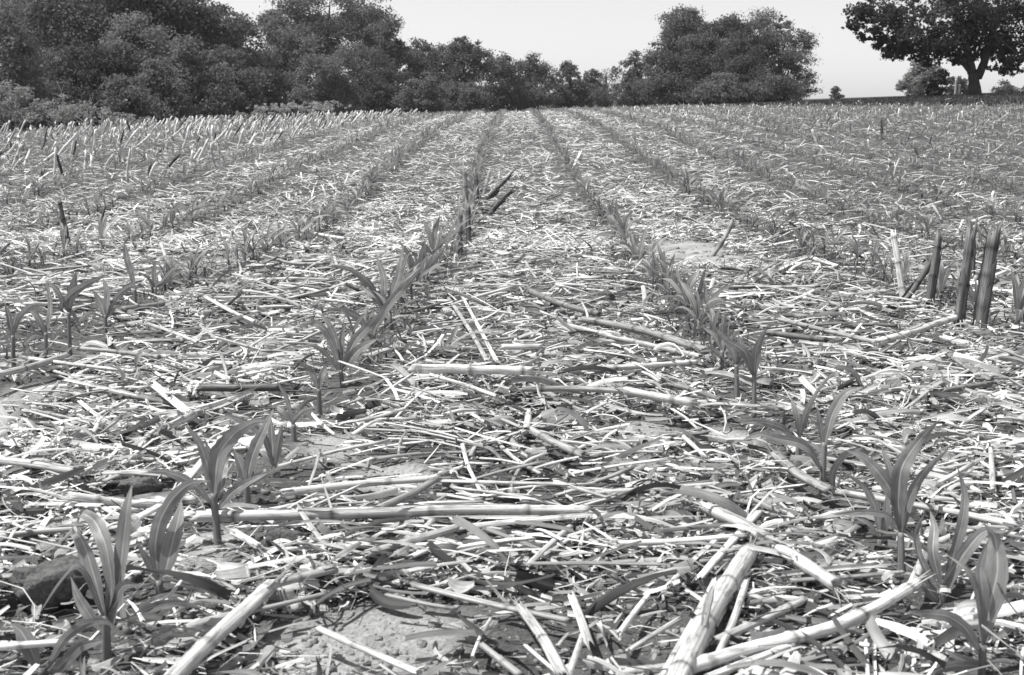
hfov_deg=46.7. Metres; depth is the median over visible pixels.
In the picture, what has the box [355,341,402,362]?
corn stalk
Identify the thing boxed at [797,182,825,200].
corn seedling
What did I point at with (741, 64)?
dark tree
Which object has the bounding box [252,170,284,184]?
corn seedling
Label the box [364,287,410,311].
corn seedling
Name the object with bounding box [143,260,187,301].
corn seedling
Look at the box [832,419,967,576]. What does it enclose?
corn seedling
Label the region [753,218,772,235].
corn seedling
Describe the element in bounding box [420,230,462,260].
corn seedling
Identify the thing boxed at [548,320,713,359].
corn stalk
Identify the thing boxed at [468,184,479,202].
corn seedling
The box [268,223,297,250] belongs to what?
corn seedling
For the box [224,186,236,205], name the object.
corn seedling
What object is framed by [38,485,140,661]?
corn seedling
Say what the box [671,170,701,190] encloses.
corn seedling
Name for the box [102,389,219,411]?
corn stalk
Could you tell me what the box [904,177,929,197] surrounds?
corn seedling
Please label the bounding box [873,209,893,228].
corn seedling
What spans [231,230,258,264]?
corn seedling
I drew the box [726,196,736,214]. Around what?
corn seedling
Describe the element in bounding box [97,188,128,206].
corn seedling
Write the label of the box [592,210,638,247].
corn seedling
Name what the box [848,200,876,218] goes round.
corn seedling
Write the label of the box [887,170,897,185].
corn seedling
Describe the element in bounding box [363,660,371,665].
soil clod
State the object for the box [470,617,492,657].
corn stalk
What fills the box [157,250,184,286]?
corn seedling
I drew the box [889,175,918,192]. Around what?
corn seedling
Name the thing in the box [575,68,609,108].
tree
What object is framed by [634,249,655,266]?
corn seedling
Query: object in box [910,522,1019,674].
corn seedling
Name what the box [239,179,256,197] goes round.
corn seedling
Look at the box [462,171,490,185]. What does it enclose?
corn seedling
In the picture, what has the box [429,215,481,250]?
corn seedling
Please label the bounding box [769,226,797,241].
corn seedling
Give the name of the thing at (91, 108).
bare sapling
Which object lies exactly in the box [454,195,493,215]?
corn seedling
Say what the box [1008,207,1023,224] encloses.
corn seedling
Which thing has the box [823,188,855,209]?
corn seedling
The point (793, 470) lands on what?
corn stalk
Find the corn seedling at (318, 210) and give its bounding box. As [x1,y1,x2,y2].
[311,208,324,230]
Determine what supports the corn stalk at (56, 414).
on the ground at (372, 620)
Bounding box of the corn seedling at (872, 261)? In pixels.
[862,240,877,276]
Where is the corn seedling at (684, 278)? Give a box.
[656,268,722,315]
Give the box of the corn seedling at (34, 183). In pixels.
[21,176,44,195]
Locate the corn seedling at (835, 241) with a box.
[815,226,860,260]
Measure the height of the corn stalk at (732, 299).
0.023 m
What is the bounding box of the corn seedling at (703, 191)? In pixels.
[700,184,708,199]
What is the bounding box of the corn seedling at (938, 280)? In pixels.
[916,273,956,293]
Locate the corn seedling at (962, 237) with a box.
[936,215,990,246]
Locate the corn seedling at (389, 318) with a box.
[368,287,430,330]
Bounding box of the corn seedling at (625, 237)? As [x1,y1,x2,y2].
[619,232,635,254]
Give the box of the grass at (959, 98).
[0,91,1023,134]
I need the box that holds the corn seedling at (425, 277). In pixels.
[422,265,431,286]
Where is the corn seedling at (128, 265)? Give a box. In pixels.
[123,242,144,304]
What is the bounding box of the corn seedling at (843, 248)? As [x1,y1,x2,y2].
[818,236,861,264]
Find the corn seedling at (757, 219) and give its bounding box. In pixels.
[734,207,778,231]
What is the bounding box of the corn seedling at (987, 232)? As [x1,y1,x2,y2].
[973,217,1014,247]
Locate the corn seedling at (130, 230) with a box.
[115,221,136,243]
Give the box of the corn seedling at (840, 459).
[824,447,863,503]
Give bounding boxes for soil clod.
[9,554,88,613]
[14,535,43,554]
[22,496,50,503]
[118,476,167,496]
[262,528,306,555]
[278,381,298,394]
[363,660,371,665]
[592,290,615,301]
[1007,557,1022,567]
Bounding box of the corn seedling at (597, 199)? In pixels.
[593,196,599,215]
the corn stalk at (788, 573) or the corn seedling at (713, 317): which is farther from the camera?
the corn seedling at (713, 317)
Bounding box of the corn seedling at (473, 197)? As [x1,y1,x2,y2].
[472,191,478,207]
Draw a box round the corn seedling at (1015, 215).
[1004,198,1021,221]
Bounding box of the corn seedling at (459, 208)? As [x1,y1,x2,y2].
[456,201,464,214]
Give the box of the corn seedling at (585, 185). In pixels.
[577,183,592,198]
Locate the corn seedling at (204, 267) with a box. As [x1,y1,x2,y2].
[178,251,225,276]
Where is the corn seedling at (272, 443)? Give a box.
[213,415,282,477]
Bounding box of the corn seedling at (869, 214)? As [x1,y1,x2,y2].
[860,206,873,222]
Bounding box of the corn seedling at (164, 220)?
[159,210,180,232]
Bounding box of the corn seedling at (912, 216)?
[898,207,944,235]
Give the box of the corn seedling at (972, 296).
[951,273,1011,310]
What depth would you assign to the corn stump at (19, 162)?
10.43 m
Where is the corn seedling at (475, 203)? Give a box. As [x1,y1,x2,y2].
[459,199,486,209]
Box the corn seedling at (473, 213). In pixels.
[449,202,488,223]
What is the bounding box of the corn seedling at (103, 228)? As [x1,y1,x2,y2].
[92,215,116,247]
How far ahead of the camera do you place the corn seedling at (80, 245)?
4.96 m
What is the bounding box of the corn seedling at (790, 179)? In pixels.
[784,171,800,188]
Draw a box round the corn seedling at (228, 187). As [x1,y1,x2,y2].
[223,183,252,202]
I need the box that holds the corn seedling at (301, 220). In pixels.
[278,206,313,240]
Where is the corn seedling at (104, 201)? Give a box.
[100,191,113,206]
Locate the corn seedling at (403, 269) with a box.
[366,251,422,303]
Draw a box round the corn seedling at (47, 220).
[24,203,59,228]
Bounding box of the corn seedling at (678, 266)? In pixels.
[658,258,684,274]
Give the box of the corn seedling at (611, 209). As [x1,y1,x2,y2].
[609,198,621,224]
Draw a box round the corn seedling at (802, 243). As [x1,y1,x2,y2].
[789,223,818,254]
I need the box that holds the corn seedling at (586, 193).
[574,188,594,201]
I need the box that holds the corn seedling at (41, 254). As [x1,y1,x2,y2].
[22,242,52,264]
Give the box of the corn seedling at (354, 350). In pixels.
[298,309,383,386]
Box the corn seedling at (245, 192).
[228,184,256,201]
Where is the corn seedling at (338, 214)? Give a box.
[322,207,350,223]
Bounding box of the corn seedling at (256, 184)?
[249,175,268,194]
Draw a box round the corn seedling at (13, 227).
[0,221,21,235]
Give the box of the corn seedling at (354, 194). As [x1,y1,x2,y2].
[347,187,362,199]
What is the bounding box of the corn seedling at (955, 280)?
[935,266,968,300]
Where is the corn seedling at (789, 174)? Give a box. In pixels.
[775,169,802,187]
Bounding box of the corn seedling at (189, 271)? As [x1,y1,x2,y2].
[158,247,215,284]
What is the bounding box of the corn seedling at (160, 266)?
[135,253,192,290]
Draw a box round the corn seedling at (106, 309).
[74,278,142,333]
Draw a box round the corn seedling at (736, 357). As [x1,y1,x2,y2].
[724,335,748,400]
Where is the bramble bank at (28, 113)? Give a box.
[0,79,135,129]
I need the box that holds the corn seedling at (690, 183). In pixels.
[685,168,701,194]
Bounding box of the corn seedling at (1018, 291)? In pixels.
[988,266,1023,329]
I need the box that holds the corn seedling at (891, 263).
[876,254,914,282]
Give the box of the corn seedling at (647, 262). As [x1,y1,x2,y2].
[634,258,666,270]
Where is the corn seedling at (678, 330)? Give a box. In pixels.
[673,316,709,339]
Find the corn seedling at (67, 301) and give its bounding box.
[47,272,107,354]
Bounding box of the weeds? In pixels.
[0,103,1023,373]
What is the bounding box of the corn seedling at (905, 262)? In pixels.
[901,248,911,284]
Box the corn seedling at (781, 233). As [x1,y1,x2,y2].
[759,222,789,241]
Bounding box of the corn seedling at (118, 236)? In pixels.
[107,227,130,243]
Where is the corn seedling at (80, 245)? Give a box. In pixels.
[69,235,100,255]
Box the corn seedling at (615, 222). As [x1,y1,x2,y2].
[604,219,617,233]
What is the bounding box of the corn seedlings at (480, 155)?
[0,101,1023,255]
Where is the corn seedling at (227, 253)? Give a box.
[221,239,239,268]
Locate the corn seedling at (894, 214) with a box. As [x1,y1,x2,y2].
[883,207,921,229]
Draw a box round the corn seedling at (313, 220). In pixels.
[280,208,330,240]
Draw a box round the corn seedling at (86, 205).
[77,193,101,214]
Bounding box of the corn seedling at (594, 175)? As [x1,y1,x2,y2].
[566,170,600,190]
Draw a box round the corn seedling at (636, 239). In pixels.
[617,229,639,260]
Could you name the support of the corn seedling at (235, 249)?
on the ground at (372, 620)
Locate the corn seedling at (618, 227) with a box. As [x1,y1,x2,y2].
[615,224,632,237]
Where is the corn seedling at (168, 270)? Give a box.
[165,263,177,290]
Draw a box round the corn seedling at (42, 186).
[29,180,55,194]
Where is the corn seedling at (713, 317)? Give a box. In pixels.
[707,306,721,346]
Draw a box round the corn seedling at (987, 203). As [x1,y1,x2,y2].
[977,196,992,215]
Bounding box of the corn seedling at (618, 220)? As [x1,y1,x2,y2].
[600,212,644,243]
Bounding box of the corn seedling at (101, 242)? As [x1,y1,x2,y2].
[96,233,114,252]
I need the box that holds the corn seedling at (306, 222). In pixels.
[295,214,312,234]
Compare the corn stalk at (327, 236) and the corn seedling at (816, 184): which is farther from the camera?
the corn seedling at (816, 184)
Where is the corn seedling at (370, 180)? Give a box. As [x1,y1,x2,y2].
[356,173,382,187]
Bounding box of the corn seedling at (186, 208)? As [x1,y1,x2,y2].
[179,196,209,224]
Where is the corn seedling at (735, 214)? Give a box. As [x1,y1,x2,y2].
[725,207,748,221]
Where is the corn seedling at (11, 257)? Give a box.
[0,244,33,273]
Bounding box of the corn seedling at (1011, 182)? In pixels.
[1007,176,1015,192]
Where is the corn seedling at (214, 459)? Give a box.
[145,419,268,545]
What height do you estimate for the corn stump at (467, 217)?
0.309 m
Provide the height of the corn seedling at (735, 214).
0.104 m
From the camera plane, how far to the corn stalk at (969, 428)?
1.78 m
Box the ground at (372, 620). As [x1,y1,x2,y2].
[0,94,1023,674]
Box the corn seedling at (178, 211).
[170,204,206,227]
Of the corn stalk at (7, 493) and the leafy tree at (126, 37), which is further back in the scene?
the leafy tree at (126, 37)
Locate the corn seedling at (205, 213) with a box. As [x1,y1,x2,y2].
[193,201,219,219]
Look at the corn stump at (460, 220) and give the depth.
5.01 m
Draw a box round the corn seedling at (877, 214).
[874,205,894,224]
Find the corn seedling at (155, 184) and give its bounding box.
[143,175,163,191]
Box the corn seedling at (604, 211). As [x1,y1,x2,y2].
[581,196,614,220]
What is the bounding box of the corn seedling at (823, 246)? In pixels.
[807,224,830,258]
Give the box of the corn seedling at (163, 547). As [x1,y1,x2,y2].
[137,480,207,593]
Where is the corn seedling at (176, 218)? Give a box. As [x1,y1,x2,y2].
[175,215,188,230]
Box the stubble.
[0,101,1022,220]
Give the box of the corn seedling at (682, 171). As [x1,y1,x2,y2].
[680,167,693,186]
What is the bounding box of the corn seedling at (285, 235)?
[281,229,301,245]
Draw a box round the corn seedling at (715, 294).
[676,277,735,323]
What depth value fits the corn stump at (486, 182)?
8.18 m
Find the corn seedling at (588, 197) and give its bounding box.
[581,191,609,210]
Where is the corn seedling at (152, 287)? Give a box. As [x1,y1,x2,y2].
[136,270,163,295]
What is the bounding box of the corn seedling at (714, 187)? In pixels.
[690,184,719,204]
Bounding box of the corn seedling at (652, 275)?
[643,251,661,288]
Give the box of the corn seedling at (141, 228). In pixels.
[132,217,157,240]
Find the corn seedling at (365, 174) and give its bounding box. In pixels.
[359,166,383,178]
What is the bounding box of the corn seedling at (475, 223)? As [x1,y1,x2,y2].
[450,215,480,226]
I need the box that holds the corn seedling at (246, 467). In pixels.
[232,408,292,503]
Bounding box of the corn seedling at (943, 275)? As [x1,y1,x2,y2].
[925,261,955,303]
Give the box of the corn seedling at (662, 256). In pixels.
[644,243,685,287]
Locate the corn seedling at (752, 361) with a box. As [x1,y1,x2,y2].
[715,326,766,417]
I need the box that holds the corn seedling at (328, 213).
[306,201,346,228]
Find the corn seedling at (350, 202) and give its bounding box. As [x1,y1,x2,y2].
[342,195,358,210]
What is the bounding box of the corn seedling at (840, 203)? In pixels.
[834,195,850,210]
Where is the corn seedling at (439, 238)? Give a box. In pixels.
[435,228,443,265]
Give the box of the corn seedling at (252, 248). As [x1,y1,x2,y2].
[238,229,268,258]
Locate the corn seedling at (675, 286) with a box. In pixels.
[659,263,714,306]
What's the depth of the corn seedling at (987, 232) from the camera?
4.98 m
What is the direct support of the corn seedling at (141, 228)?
on the ground at (372, 620)
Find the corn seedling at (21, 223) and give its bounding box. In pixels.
[4,215,38,232]
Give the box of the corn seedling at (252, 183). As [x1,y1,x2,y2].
[238,176,267,192]
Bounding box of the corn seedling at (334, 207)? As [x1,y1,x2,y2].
[321,191,336,224]
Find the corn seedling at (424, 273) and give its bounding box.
[385,253,454,297]
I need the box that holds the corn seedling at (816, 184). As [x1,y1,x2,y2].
[795,176,826,198]
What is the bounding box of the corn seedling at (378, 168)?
[364,160,383,176]
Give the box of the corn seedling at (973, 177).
[970,166,980,182]
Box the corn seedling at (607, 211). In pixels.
[602,202,620,223]
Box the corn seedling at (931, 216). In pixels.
[913,209,954,238]
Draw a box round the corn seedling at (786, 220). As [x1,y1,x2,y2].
[755,207,794,240]
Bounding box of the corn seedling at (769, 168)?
[763,161,776,180]
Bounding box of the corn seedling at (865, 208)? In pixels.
[855,203,878,218]
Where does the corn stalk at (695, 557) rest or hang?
on the ground at (372, 620)
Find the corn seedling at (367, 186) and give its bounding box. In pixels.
[358,179,377,194]
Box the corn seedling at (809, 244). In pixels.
[802,224,843,254]
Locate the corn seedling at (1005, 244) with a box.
[1000,228,1013,257]
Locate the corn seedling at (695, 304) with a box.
[674,279,732,336]
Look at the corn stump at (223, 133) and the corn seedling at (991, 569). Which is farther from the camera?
the corn stump at (223, 133)
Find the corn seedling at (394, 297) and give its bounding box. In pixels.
[325,264,423,345]
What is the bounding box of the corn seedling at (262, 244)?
[251,228,287,253]
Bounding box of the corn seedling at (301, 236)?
[284,226,314,245]
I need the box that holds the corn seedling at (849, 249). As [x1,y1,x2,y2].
[841,246,868,263]
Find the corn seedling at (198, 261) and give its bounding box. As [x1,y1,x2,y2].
[173,244,214,281]
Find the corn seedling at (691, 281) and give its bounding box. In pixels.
[650,266,713,319]
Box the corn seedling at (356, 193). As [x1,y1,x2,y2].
[352,188,367,205]
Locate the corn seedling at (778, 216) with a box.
[757,208,785,233]
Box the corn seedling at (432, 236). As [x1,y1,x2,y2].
[416,216,454,269]
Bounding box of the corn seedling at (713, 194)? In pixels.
[707,186,736,206]
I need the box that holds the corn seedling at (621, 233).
[603,218,643,251]
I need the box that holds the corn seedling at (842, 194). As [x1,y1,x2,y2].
[833,190,863,208]
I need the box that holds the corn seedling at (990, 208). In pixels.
[984,192,996,218]
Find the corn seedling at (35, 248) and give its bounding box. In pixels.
[20,232,56,267]
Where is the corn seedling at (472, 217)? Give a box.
[455,206,494,233]
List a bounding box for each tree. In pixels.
[0,0,66,129]
[0,0,109,126]
[7,0,204,126]
[36,38,141,126]
[67,0,269,83]
[97,8,176,94]
[193,43,277,119]
[213,11,269,92]
[240,47,296,117]
[254,9,322,118]
[256,0,402,117]
[280,31,373,116]
[327,45,418,115]
[342,14,408,110]
[386,36,453,114]
[419,42,467,87]
[440,35,502,109]
[478,51,537,112]
[509,51,566,111]
[540,60,592,109]
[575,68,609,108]
[597,66,618,104]
[606,49,661,106]
[630,3,716,105]
[671,12,772,104]
[709,37,774,102]
[745,6,823,101]
[829,86,845,98]
[841,0,1023,95]
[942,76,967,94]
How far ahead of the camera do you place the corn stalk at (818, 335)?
2.56 m
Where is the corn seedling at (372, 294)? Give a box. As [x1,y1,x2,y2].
[329,242,419,326]
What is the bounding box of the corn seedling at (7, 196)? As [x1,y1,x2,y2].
[0,187,14,203]
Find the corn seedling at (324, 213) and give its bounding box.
[296,203,346,229]
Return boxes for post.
[954,79,956,93]
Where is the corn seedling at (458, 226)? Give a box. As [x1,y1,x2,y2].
[427,218,470,253]
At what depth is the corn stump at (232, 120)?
16.07 m
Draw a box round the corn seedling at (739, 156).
[733,151,760,170]
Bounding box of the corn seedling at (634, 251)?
[620,227,647,267]
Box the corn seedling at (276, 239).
[265,223,303,250]
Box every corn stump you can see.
[4,127,17,148]
[4,141,18,157]
[11,143,23,166]
[15,156,24,167]
[18,183,30,216]
[23,149,31,165]
[36,172,50,181]
[38,169,44,178]
[41,128,47,149]
[41,152,53,163]
[53,124,63,137]
[53,132,77,159]
[53,147,56,178]
[57,154,63,174]
[57,195,72,249]
[61,122,72,140]
[70,136,76,156]
[83,125,96,145]
[84,149,87,169]
[90,155,92,167]
[92,129,96,150]
[100,204,105,220]
[105,153,115,165]
[117,141,125,162]
[118,129,124,147]
[124,128,139,148]
[126,148,131,183]
[131,144,134,159]
[147,163,151,174]
[150,162,157,176]
[163,154,179,173]
[174,120,177,139]
[182,121,188,137]
[182,126,189,148]
[190,150,193,163]
[194,147,202,160]
[196,139,208,163]
[210,143,213,158]
[211,125,213,141]
[212,126,228,142]
[217,139,221,156]
[220,116,235,136]
[224,123,231,138]
[236,128,243,151]
[247,132,257,150]
[249,123,254,148]
[265,126,277,144]
[268,115,280,130]
[292,122,301,137]
[312,169,325,181]
[317,113,324,128]
[457,210,464,254]
[462,163,467,201]
[465,196,471,246]
[474,171,479,207]
[480,169,514,205]
[480,187,518,213]
[482,169,490,194]
[486,198,503,216]
[573,151,584,164]
[710,217,734,256]
[811,129,818,146]
[819,145,830,157]
[880,117,883,140]
[888,159,892,171]
[891,229,904,296]
[893,157,900,175]
[897,257,931,302]
[912,144,919,157]
[920,229,943,310]
[948,215,977,333]
[970,219,1002,332]
[971,240,975,275]
[984,141,1005,157]
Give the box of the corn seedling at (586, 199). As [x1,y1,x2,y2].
[583,187,605,209]
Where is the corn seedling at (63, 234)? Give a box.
[59,223,70,260]
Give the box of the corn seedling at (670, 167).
[658,161,683,176]
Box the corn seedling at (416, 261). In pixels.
[404,249,449,287]
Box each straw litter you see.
[0,95,1023,255]
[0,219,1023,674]
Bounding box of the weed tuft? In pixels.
[756,374,790,395]
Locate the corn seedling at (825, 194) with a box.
[822,184,834,204]
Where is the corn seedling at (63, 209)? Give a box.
[46,203,76,222]
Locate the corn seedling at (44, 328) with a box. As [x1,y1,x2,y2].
[21,282,58,357]
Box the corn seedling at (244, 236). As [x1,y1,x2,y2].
[240,225,266,262]
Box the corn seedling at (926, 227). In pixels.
[915,214,946,239]
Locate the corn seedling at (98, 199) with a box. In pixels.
[88,189,103,211]
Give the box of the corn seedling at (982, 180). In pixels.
[977,170,1006,188]
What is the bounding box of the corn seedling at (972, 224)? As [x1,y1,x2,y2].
[965,210,978,241]
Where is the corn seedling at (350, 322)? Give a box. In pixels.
[317,310,392,345]
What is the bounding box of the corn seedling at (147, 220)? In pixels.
[137,206,160,236]
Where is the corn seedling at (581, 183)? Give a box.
[575,176,593,191]
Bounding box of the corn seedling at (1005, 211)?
[994,202,1010,218]
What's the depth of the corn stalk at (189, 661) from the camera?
0.99 m
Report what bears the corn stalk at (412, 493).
on the ground at (372, 620)
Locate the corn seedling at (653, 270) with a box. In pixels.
[642,254,691,294]
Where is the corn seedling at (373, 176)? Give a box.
[362,166,387,183]
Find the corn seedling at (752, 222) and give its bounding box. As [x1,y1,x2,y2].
[743,212,770,229]
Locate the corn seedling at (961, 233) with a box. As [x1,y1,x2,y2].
[953,217,991,239]
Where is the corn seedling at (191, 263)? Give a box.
[190,256,193,278]
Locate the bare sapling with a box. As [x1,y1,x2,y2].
[86,93,101,124]
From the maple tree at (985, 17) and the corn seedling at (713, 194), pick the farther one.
the maple tree at (985, 17)
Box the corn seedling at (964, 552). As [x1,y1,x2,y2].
[914,467,1005,603]
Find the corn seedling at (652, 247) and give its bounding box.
[648,238,665,264]
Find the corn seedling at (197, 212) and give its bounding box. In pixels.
[181,204,212,223]
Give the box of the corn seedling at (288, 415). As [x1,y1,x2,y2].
[276,380,316,441]
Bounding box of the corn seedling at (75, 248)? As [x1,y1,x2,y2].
[67,226,80,256]
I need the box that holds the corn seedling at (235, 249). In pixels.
[231,244,237,265]
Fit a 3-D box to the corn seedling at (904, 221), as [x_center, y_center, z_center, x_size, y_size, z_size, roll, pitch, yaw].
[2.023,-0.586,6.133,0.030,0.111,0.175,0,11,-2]
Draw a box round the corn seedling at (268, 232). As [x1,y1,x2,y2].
[247,218,290,250]
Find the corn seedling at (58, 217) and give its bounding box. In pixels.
[39,202,65,226]
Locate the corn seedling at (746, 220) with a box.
[727,203,773,226]
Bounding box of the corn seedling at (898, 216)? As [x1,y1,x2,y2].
[896,207,903,226]
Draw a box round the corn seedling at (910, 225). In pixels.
[899,217,925,235]
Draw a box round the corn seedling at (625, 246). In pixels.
[620,239,646,260]
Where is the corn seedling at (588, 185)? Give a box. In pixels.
[575,177,590,197]
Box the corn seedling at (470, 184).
[468,178,481,197]
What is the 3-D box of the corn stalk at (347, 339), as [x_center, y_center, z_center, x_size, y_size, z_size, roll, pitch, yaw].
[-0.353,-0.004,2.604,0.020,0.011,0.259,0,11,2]
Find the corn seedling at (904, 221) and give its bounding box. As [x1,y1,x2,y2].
[897,215,909,230]
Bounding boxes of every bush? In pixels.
[13,66,86,128]
[95,73,172,123]
[132,57,196,123]
[151,54,267,112]
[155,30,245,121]
[388,70,454,112]
[436,79,493,112]
[585,86,627,107]
[691,71,746,104]
[741,72,809,101]
[895,54,941,95]
[989,78,1023,92]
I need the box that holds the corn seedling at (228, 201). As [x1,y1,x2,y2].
[207,192,245,210]
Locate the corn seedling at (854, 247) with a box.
[830,235,877,272]
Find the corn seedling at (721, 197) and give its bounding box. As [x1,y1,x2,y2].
[719,186,724,213]
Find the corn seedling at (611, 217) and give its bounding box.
[607,197,622,228]
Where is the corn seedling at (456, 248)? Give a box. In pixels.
[444,234,463,258]
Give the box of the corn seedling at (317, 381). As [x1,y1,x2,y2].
[296,361,326,414]
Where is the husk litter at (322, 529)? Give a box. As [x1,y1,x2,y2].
[0,179,1023,671]
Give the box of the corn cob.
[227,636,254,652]
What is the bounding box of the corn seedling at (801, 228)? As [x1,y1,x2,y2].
[793,224,803,252]
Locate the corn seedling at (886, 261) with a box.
[861,246,903,281]
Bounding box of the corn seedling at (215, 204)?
[203,194,228,212]
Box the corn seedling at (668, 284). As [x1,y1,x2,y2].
[663,264,677,301]
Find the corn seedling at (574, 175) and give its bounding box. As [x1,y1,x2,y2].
[560,168,583,184]
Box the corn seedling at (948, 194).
[934,187,953,204]
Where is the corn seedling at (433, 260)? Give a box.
[399,240,444,286]
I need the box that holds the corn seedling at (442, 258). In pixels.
[428,246,452,269]
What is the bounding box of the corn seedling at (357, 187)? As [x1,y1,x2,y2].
[352,182,368,192]
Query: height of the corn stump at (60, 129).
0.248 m
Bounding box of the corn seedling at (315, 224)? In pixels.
[301,214,328,231]
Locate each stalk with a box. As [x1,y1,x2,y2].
[0,348,70,376]
[0,442,31,447]
[0,456,92,477]
[0,526,79,538]
[0,638,76,650]
[2,224,52,225]
[3,490,26,502]
[8,421,37,443]
[19,315,112,323]
[19,404,116,430]
[24,356,141,375]
[58,400,207,420]
[63,378,139,396]
[64,492,199,507]
[66,345,167,361]
[84,293,164,297]
[93,399,128,417]
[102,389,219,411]
[115,297,176,311]
[120,279,145,285]
[122,322,236,333]
[131,458,201,521]
[143,377,192,413]
[145,321,202,344]
[153,405,210,432]
[164,553,298,674]
[172,504,622,521]
[180,382,298,391]
[189,384,257,419]
[195,636,254,668]
[202,295,258,322]
[214,335,319,354]
[224,526,271,555]
[234,323,335,358]
[237,522,448,527]
[248,277,331,281]
[248,565,346,589]
[250,504,512,509]
[252,591,326,613]
[261,254,323,265]
[262,339,302,359]
[266,475,455,500]
[267,299,301,304]
[279,280,345,284]
[314,232,348,239]
[315,625,421,674]
[344,521,474,563]
[345,326,360,344]
[352,407,407,421]
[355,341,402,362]
[364,466,459,507]
[365,428,464,433]
[384,302,440,318]
[384,593,459,611]
[387,361,564,374]
[393,515,539,517]
[398,324,414,338]
[409,582,574,623]
[425,264,483,275]
[427,464,467,472]
[429,373,498,398]
[435,267,470,277]
[438,479,571,485]
[447,297,489,363]
[457,289,499,363]
[458,512,593,529]
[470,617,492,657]
[478,641,524,674]
[487,343,551,349]
[497,441,543,475]
[497,490,516,503]
[503,229,568,232]
[503,296,569,303]
[504,385,622,393]
[510,596,573,674]
[514,209,591,214]
[517,409,531,434]
[518,423,597,458]
[522,305,547,311]
[522,561,669,565]
[523,644,555,673]
[527,288,608,316]
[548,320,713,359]
[551,358,708,374]
[553,321,614,345]
[564,633,583,674]
[567,501,674,536]
[568,591,594,649]
[577,316,708,354]
[577,481,718,492]
[593,533,753,548]
[594,614,617,618]
[599,309,652,318]
[604,382,709,410]
[616,593,650,636]
[622,286,651,289]
[624,616,683,652]
[634,369,697,385]
[647,569,936,672]
[658,577,716,674]
[663,532,724,587]
[666,381,728,402]
[667,532,762,674]
[681,497,858,606]
[691,508,761,582]
[704,644,794,674]
[706,578,749,669]
[709,297,752,300]
[709,595,807,643]
[721,483,805,495]
[731,285,821,288]
[736,319,794,324]
[743,244,793,247]
[751,230,791,240]
[756,335,846,338]
[758,441,840,495]
[759,330,845,345]
[767,248,805,252]
[771,252,809,274]
[774,314,887,344]
[774,562,896,577]
[776,306,822,310]
[788,570,905,582]
[789,314,811,317]
[791,224,831,227]
[801,322,898,327]
[803,297,861,306]
[808,255,840,270]
[814,482,1023,529]
[827,300,842,307]
[849,426,977,439]
[855,297,898,312]
[856,338,901,358]
[864,637,869,674]
[866,297,967,301]
[866,315,957,346]
[873,641,876,674]
[876,258,922,260]
[908,549,927,580]
[919,400,1010,420]
[931,390,1001,400]
[937,379,1005,391]
[939,345,998,386]
[988,447,996,492]
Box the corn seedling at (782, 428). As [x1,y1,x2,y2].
[741,370,836,467]
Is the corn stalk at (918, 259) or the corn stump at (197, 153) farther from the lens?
the corn stump at (197, 153)
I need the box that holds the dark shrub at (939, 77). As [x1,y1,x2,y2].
[918,68,952,96]
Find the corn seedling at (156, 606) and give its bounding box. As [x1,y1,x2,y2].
[119,594,204,634]
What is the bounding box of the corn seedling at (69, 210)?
[49,203,79,219]
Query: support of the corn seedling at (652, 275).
on the ground at (372, 620)
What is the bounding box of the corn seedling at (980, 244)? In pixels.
[975,221,1000,250]
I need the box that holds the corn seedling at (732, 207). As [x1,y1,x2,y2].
[719,196,760,224]
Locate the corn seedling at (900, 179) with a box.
[888,173,905,190]
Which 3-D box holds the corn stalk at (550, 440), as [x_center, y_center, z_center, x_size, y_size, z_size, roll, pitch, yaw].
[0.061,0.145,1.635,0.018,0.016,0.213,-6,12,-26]
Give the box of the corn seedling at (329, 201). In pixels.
[307,195,344,221]
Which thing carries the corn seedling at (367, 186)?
on the ground at (372, 620)
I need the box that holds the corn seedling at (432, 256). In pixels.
[417,247,449,281]
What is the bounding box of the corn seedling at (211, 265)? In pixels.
[199,248,223,273]
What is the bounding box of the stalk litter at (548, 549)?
[0,105,1023,583]
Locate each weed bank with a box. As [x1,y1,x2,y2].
[110,110,263,125]
[246,100,351,117]
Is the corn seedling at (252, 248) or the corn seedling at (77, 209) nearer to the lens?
the corn seedling at (252, 248)
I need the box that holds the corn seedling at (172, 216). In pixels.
[168,202,189,233]
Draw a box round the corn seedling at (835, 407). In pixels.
[743,387,862,493]
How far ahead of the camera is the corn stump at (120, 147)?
11.07 m
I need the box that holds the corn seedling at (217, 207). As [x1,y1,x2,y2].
[205,200,229,216]
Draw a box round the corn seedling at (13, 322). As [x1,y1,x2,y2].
[4,303,50,366]
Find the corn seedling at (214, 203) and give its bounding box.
[201,194,235,215]
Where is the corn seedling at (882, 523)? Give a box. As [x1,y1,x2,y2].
[844,472,894,543]
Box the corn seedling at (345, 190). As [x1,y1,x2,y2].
[342,178,376,198]
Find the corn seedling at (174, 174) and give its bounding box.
[162,166,180,182]
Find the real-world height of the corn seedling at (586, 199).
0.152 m
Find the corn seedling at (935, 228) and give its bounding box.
[927,221,958,241]
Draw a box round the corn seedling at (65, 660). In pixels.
[11,618,122,674]
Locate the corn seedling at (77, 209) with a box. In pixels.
[62,196,91,217]
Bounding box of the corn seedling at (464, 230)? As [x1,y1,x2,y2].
[455,215,465,237]
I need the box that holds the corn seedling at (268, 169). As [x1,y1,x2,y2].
[260,161,285,181]
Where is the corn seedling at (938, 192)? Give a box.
[923,181,946,201]
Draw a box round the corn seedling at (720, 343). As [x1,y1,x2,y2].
[700,311,734,370]
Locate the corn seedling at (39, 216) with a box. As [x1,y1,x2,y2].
[37,211,45,227]

